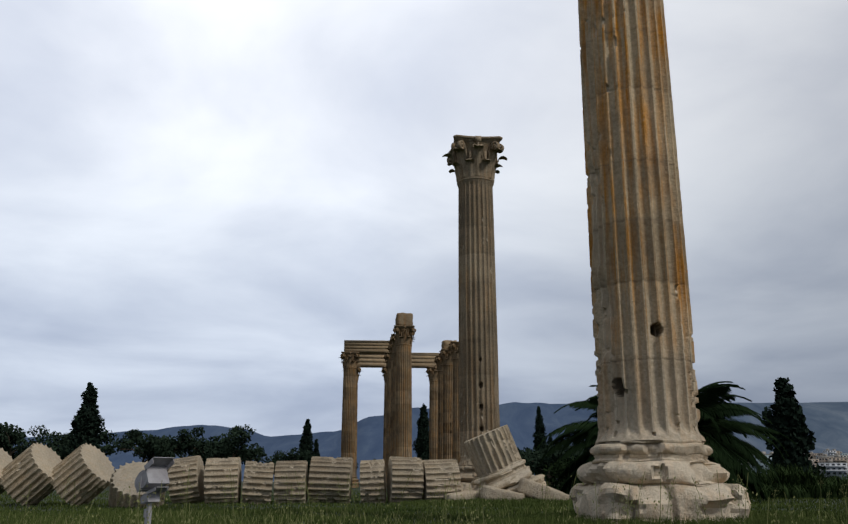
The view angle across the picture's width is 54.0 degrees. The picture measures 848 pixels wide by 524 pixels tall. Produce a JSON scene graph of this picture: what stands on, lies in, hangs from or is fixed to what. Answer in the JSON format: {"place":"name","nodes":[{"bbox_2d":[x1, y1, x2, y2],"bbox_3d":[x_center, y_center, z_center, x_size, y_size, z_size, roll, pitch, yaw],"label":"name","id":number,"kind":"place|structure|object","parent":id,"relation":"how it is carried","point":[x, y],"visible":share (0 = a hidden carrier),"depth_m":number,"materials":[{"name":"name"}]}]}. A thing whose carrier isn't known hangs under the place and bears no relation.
{"place":"outdoors","nodes":[
{"label":"outdoors","id":0,"kind":"place"},
{"bbox_2d":[0,505,847,523],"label":"grass","id":1,"kind":"structure","parent":0,"point":[406,519],"depth_m":18.77,"materials":[{"name":"green plant"}]},
{"bbox_2d":[0,481,847,523],"bbox_3d":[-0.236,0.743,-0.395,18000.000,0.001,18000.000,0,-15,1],"label":"ground","id":2,"kind":"structure","parent":0,"point":[353,489],"depth_m":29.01,"materials":[{"name":"green plant"}]},
{"bbox_2d":[0,448,12,494],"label":"column drum","id":3,"kind":"object","parent":2,"relation":"on","point":[6,459],"visible":0.29,"depth_m":28.74,"materials":[{"name":"stone"}]},
{"bbox_2d":[1,422,26,459],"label":"tree","id":4,"kind":"object","parent":2,"relation":"on","point":[5,423],"visible":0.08,"depth_m":116.15,"materials":[{"name":"green plant"}]},
{"bbox_2d":[0,423,58,458],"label":"tree","id":5,"kind":"object","parent":2,"relation":"on","point":[9,437],"visible":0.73,"depth_m":108.88,"materials":[{"name":"green plant"}]},
{"bbox_2d":[1,442,61,505],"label":"column drum","id":6,"kind":"object","parent":2,"relation":"on","point":[33,465],"visible":0.81,"depth_m":27.97,"materials":[{"name":"stone"}]},
{"bbox_2d":[42,429,117,459],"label":"tree","id":7,"kind":"object","parent":2,"relation":"on","point":[65,441],"visible":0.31,"depth_m":106.13,"materials":[{"name":"green plant"}]},
{"bbox_2d":[50,443,114,505],"bbox_3d":[-11.734,7.342,28.639,1.350,1.710,1.710,-40,-2,0],"label":"column drum","id":8,"kind":"object","parent":2,"relation":"on","point":[88,469],"visible":0.96,"depth_m":28.05,"materials":[{"name":"stone"}]},
{"bbox_2d":[60,382,105,458],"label":"cypress","id":9,"kind":"object","parent":2,"relation":"on","point":[88,420],"visible":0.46,"depth_m":92.98,"materials":[{"name":"green plant"}]},
{"bbox_2d":[52,441,114,455],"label":"tree","id":10,"kind":"object","parent":2,"relation":"on","point":[105,450],"visible":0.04,"depth_m":116.65,"materials":[{"name":"green plant"}]},
{"bbox_2d":[108,461,165,507],"bbox_3d":[-9.209,7.378,26.733,1.720,1.100,1.721,5,26,-18],"label":"column drum","id":11,"kind":"object","parent":2,"relation":"on","point":[123,477],"visible":0.44,"depth_m":26.20,"materials":[{"name":"stone"}]},
{"bbox_2d":[103,431,177,461],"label":"tree","id":12,"kind":"object","parent":2,"relation":"on","point":[127,444],"visible":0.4,"depth_m":115.97,"materials":[{"name":"green plant"}]},
{"bbox_2d":[135,457,174,523],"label":"floodlight","id":13,"kind":"object","parent":2,"relation":"on","point":[153,475],"visible":0.94,"depth_m":12.91,"materials":[{"name":"paint"}]},
{"bbox_2d":[124,426,204,486],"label":"tree","id":14,"kind":"object","parent":2,"relation":"on","point":[165,446],"visible":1,"depth_m":108.70,"materials":[{"name":"green plant"}]},
{"bbox_2d":[168,455,204,503],"bbox_3d":[-8.942,8.253,31.416,1.048,1.730,1.730,-7,20,-5],"label":"fallen drum","id":15,"kind":"object","parent":2,"relation":"on","point":[178,477],"visible":0.88,"depth_m":30.77,"materials":[{"name":"stone"}]},
{"bbox_2d":[180,440,212,468],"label":"tree","id":16,"kind":"object","parent":2,"relation":"on","point":[194,455],"depth_m":119.10,"materials":[{"name":"green plant"}]},
{"bbox_2d":[204,457,241,503],"bbox_3d":[-7.560,8.256,31.300,1.208,1.741,1.742,0,30,-7],"label":"fallen drum","id":17,"kind":"object","parent":2,"relation":"on","point":[216,473],"visible":0.88,"depth_m":30.64,"materials":[{"name":"stone"}]},
{"bbox_2d":[183,424,263,462],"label":"tree","id":18,"kind":"object","parent":2,"relation":"on","point":[203,446],"visible":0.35,"depth_m":116.09,"materials":[{"name":"green plant"}]},
{"bbox_2d":[204,431,267,464],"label":"tree","id":19,"kind":"object","parent":2,"relation":"on","point":[243,451],"visible":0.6,"depth_m":106.28,"materials":[{"name":"green plant"}]},
{"bbox_2d":[241,461,273,503],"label":"fallen drum","id":20,"kind":"object","parent":2,"relation":"on","point":[257,482],"visible":0.83,"depth_m":30.83,"materials":[{"name":"stone"}]},
{"bbox_2d":[265,447,311,474],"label":"tree","id":21,"kind":"object","parent":2,"relation":"on","point":[299,455],"visible":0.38,"depth_m":123.44,"materials":[{"name":"green plant"}]},
{"bbox_2d":[274,460,307,503],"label":"fallen drum","id":22,"kind":"object","parent":2,"relation":"on","point":[289,469],"visible":0.79,"depth_m":31.05,"materials":[{"name":"stone"}]},
{"bbox_2d":[299,419,314,481],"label":"cypress","id":23,"kind":"object","parent":2,"relation":"on","point":[306,442],"visible":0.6,"depth_m":146.40,"materials":[{"name":"green plant"}]},
{"bbox_2d":[313,439,319,456],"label":"cypress","id":24,"kind":"object","parent":2,"relation":"on","point":[316,450],"visible":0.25,"depth_m":149.12,"materials":[{"name":"green plant"}]},
{"bbox_2d":[308,456,352,502],"bbox_3d":[-3.588,8.426,32.086,1.540,1.771,1.772,2,-22,-1],"label":"fallen drum","id":25,"kind":"object","parent":2,"relation":"on","point":[324,470],"visible":0.98,"depth_m":31.40,"materials":[{"name":"stone"}]},
{"bbox_2d":[339,352,360,487],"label":"column","id":26,"kind":"structure","parent":2,"relation":"on","point":[349,362],"depth_m":108.10,"materials":[{"name":"beige stone"}]},
{"bbox_2d":[355,366,360,486],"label":"column","id":27,"kind":"structure","parent":2,"relation":"on","point":[358,370],"depth_m":121.52,"materials":[{"name":"beige stone"}]},
{"bbox_2d":[357,354,386,367],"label":"architrave","id":28,"kind":"object","parent":27,"relation":"on","point":[371,361],"visible":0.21,"depth_m":123.61,"materials":[{"name":"stone"}]},
{"bbox_2d":[360,459,385,503],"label":"fallen drum","id":29,"kind":"object","parent":2,"relation":"on","point":[372,475],"visible":0.83,"depth_m":31.48,"materials":[{"name":"stone"}]},
{"bbox_2d":[381,366,386,466],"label":"column","id":30,"kind":"structure","parent":2,"relation":"on","point":[384,371],"depth_m":122.38,"materials":[{"name":"beige stone"}]},
{"bbox_2d":[383,352,390,481],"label":"column","id":31,"kind":"structure","parent":2,"relation":"on","point":[388,359],"depth_m":108.51,"materials":[{"name":"beige stone"}]},
{"bbox_2d":[344,340,388,353],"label":"architrave","id":32,"kind":"object","parent":31,"relation":"on","point":[370,346],"visible":0.67,"depth_m":110.07,"materials":[{"name":"stone"}]},
{"bbox_2d":[386,342,392,487],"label":"column","id":33,"kind":"structure","parent":2,"relation":"on","point":[389,348],"depth_m":100.89,"materials":[{"name":"beige stone"}]},
{"bbox_2d":[389,334,413,456],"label":"column","id":34,"kind":"structure","parent":2,"relation":"on","point":[392,341],"depth_m":95.37,"materials":[{"name":"beige stone"}]},
{"bbox_2d":[393,325,415,456],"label":"column","id":35,"kind":"structure","parent":2,"relation":"on","point":[404,335],"depth_m":89.66,"materials":[{"name":"beige stone"}]},
{"bbox_2d":[395,313,412,325],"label":"stone block","id":36,"kind":"structure","parent":35,"relation":"on","point":[406,319],"depth_m":91.44,"materials":[{"name":"beige stone"}]},
{"bbox_2d":[387,456,423,503],"bbox_3d":[-0.734,8.403,31.969,1.186,1.791,1.794,3,-29,-9],"label":"fallen drum","id":37,"kind":"object","parent":2,"relation":"on","point":[399,469],"visible":0.85,"depth_m":31.29,"materials":[{"name":"stone"}]},
{"bbox_2d":[412,403,428,459],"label":"cypress","id":38,"kind":"object","parent":2,"relation":"on","point":[420,444],"visible":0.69,"depth_m":155.79,"materials":[{"name":"green plant"}]},
{"bbox_2d":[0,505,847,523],"bbox_3d":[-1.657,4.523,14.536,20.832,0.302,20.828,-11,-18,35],"label":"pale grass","id":39,"kind":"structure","parent":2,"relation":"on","point":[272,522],"depth_m":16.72,"materials":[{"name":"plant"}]},
{"bbox_2d":[426,367,437,459],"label":"column","id":40,"kind":"structure","parent":2,"relation":"on","point":[432,372],"depth_m":122.53,"materials":[{"name":"beige stone"}]},
{"bbox_2d":[412,353,438,367],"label":"architrave","id":41,"kind":"object","parent":40,"relation":"on","point":[422,360],"visible":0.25,"depth_m":124.25,"materials":[{"name":"stone"}]},
{"bbox_2d":[18,468,847,523],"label":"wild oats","id":42,"kind":"object","parent":2,"relation":"on","point":[291,494],"visible":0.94,"depth_m":9.02,"materials":[{"name":"plant"}]},
{"bbox_2d":[434,355,442,458],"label":"column","id":43,"kind":"structure","parent":2,"relation":"on","point":[437,361],"depth_m":111.38,"materials":[{"name":"beige stone"}]},
{"bbox_2d":[422,459,460,500],"bbox_3d":[0.620,8.522,32.011,1.307,1.802,1.802,0,-40,-9],"label":"fallen drum","id":44,"kind":"object","parent":2,"relation":"on","point":[438,473],"visible":0.58,"depth_m":31.34,"materials":[{"name":"stone"}]},
{"bbox_2d":[439,349,452,458],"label":"column","id":45,"kind":"structure","parent":2,"relation":"on","point":[446,359],"depth_m":105.70,"materials":[{"name":"beige stone"}]},
{"bbox_2d":[441,340,456,348],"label":"stone block","id":46,"kind":"structure","parent":45,"relation":"on","point":[445,344],"depth_m":107.52,"materials":[{"name":"beige stone"}]},
{"bbox_2d":[446,341,460,463],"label":"column","id":47,"kind":"structure","parent":2,"relation":"on","point":[453,347],"depth_m":100.12,"materials":[{"name":"beige stone"}]},
{"bbox_2d":[444,490,479,500],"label":"stone block","id":48,"kind":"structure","parent":2,"relation":"on","point":[453,495],"depth_m":30.61,"materials":[{"name":"stone"}]},
{"bbox_2d":[442,135,506,490],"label":"column","id":49,"kind":"structure","parent":2,"relation":"on","point":[473,160],"depth_m":38.48,"materials":[{"name":"stone"}]},
{"bbox_2d":[401,496,572,506],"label":"grass","id":50,"kind":"structure","parent":2,"relation":"on","point":[521,503],"depth_m":28.85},
{"bbox_2d":[480,485,524,501],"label":"stone block","id":51,"kind":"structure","parent":2,"relation":"on","point":[487,491],"depth_m":30.07,"materials":[{"name":"stone"}]},
{"bbox_2d":[471,459,545,499],"bbox_3d":[3.115,8.675,31.842,2.833,1.629,2.852,-20,-11,-12],"label":"column base","id":52,"kind":"object","parent":2,"relation":"on","point":[509,477],"visible":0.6,"depth_m":30.97,"materials":[{"name":"stone"}]},
{"bbox_2d":[464,425,520,476],"bbox_3d":[2.665,7.337,32.267,1.852,1.450,1.852,-18,-12,-23],"label":"column drum","id":53,"kind":"object","parent":52,"relation":"on","point":[496,449],"visible":0.98,"depth_m":31.58,"materials":[{"name":"stone"}]},
{"bbox_2d":[517,447,540,474],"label":"tree belt","id":54,"kind":"object","parent":2,"relation":"on","point":[521,453],"visible":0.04,"depth_m":99.05,"materials":[{"name":"green plant"}]},
{"bbox_2d":[532,406,546,480],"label":"cypress","id":55,"kind":"object","parent":2,"relation":"on","point":[539,434],"visible":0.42,"depth_m":146.36,"materials":[{"name":"green plant"}]},
{"bbox_2d":[517,477,569,500],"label":"stone block","id":56,"kind":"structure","parent":2,"relation":"on","point":[530,488],"depth_m":30.37,"materials":[{"name":"stone"}]},
{"bbox_2d":[521,447,573,484],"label":"tree belt","id":57,"kind":"object","parent":2,"relation":"on","point":[533,459],"visible":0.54,"depth_m":85.41,"materials":[{"name":"green plant"}]},
{"bbox_2d":[547,433,552,444],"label":"cypress","id":58,"kind":"object","parent":2,"relation":"on","point":[550,438],"visible":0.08,"depth_m":154.00,"materials":[{"name":"green plant"}]},
{"bbox_2d":[521,441,588,487],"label":"tree belt","id":59,"kind":"object","parent":2,"relation":"on","point":[546,446],"visible":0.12,"depth_m":108.04,"materials":[{"name":"green plant"}]},
{"bbox_2d":[542,456,582,494],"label":"shrubs","id":60,"kind":"object","parent":2,"relation":"on","point":[561,467],"visible":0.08,"depth_m":49.53,"materials":[{"name":"green plant"}]},
{"bbox_2d":[568,448,590,460],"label":"tree belt","id":61,"kind":"object","parent":2,"relation":"on","point":[576,453],"depth_m":77.66,"materials":[{"name":"green plant"}]},
{"bbox_2d":[569,0,750,523],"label":"column","id":62,"kind":"structure","parent":2,"relation":"on","point":[648,415],"depth_m":15.41,"materials":[{"name":"stone"}]},
{"bbox_2d":[478,510,845,523],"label":"grass","id":63,"kind":"structure","parent":2,"relation":"on","point":[551,518],"depth_m":13.85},
{"bbox_2d":[535,381,796,503],"bbox_3d":[10.360,8.489,35.843,10.038,6.975,10.280,-12,-19,37],"label":"palm","id":64,"kind":"object","parent":2,"relation":"on","point":[731,453],"visible":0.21,"depth_m":34.52,"materials":[{"name":"green plant"}]},
{"bbox_2d":[732,462,831,491],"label":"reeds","id":65,"kind":"object","parent":2,"relation":"on","point":[792,477],"visible":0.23,"depth_m":41.30,"materials":[{"name":"green plant"}]},
{"bbox_2d":[736,473,847,498],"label":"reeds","id":66,"kind":"object","parent":2,"relation":"on","point":[834,484],"visible":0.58,"depth_m":39.82,"materials":[{"name":"green plant"}]},
{"bbox_2d":[761,377,826,477],"bbox_3d":[23.889,11.423,54.506,3.625,7.783,3.416,0,-15,1],"label":"cypress","id":67,"kind":"object","parent":2,"relation":"on","point":[785,416],"visible":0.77,"depth_m":53.78,"materials":[{"name":"green plant"}]},
{"bbox_2d":[0,0,847,436],"label":"sky","id":68,"kind":"structure","parent":0,"point":[202,201],"materials":[{"name":"grey"}]},
{"bbox_2d":[12,402,847,480],"bbox_3d":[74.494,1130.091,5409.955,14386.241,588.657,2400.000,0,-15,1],"label":"mountain","id":69,"kind":"structure","parent":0,"point":[826,423],"depth_m":5405.11,"materials":[{"name":"blue"}]},
{"bbox_3d":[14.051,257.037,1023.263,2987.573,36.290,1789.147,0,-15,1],"label":"hill terrain","id":70,"kind":"structure","parent":0,"visible":0},
{"bbox_2d":[751,451,771,473],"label":"building","id":71,"kind":"structure","parent":70,"relation":"on","point":[760,463],"depth_m":558.50,"materials":[{"name":"grey"}]},
{"bbox_2d":[810,452,817,458],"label":"building","id":72,"kind":"structure","parent":70,"relation":"on","point":[813,455],"depth_m":1148.41,"materials":[{"name":"grey"}]},
{"bbox_2d":[816,454,833,458],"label":"building","id":73,"kind":"structure","parent":70,"relation":"on","point":[824,455],"depth_m":847.91,"materials":[{"name":"grey"}]},
{"bbox_2d":[823,449,835,455],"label":"building","id":74,"kind":"structure","parent":70,"relation":"on","point":[828,452],"depth_m":1065.97,"materials":[{"name":"grey"}]},
{"bbox_2d":[818,459,847,474],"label":"building","id":75,"kind":"structure","parent":70,"relation":"on","point":[839,468],"depth_m":604.20,"materials":[{"name":"grey"}]},
{"bbox_2d":[819,455,847,465],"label":"building","id":76,"kind":"structure","parent":70,"relation":"on","point":[838,458],"depth_m":760.91,"materials":[{"name":"grey"}]}
]}

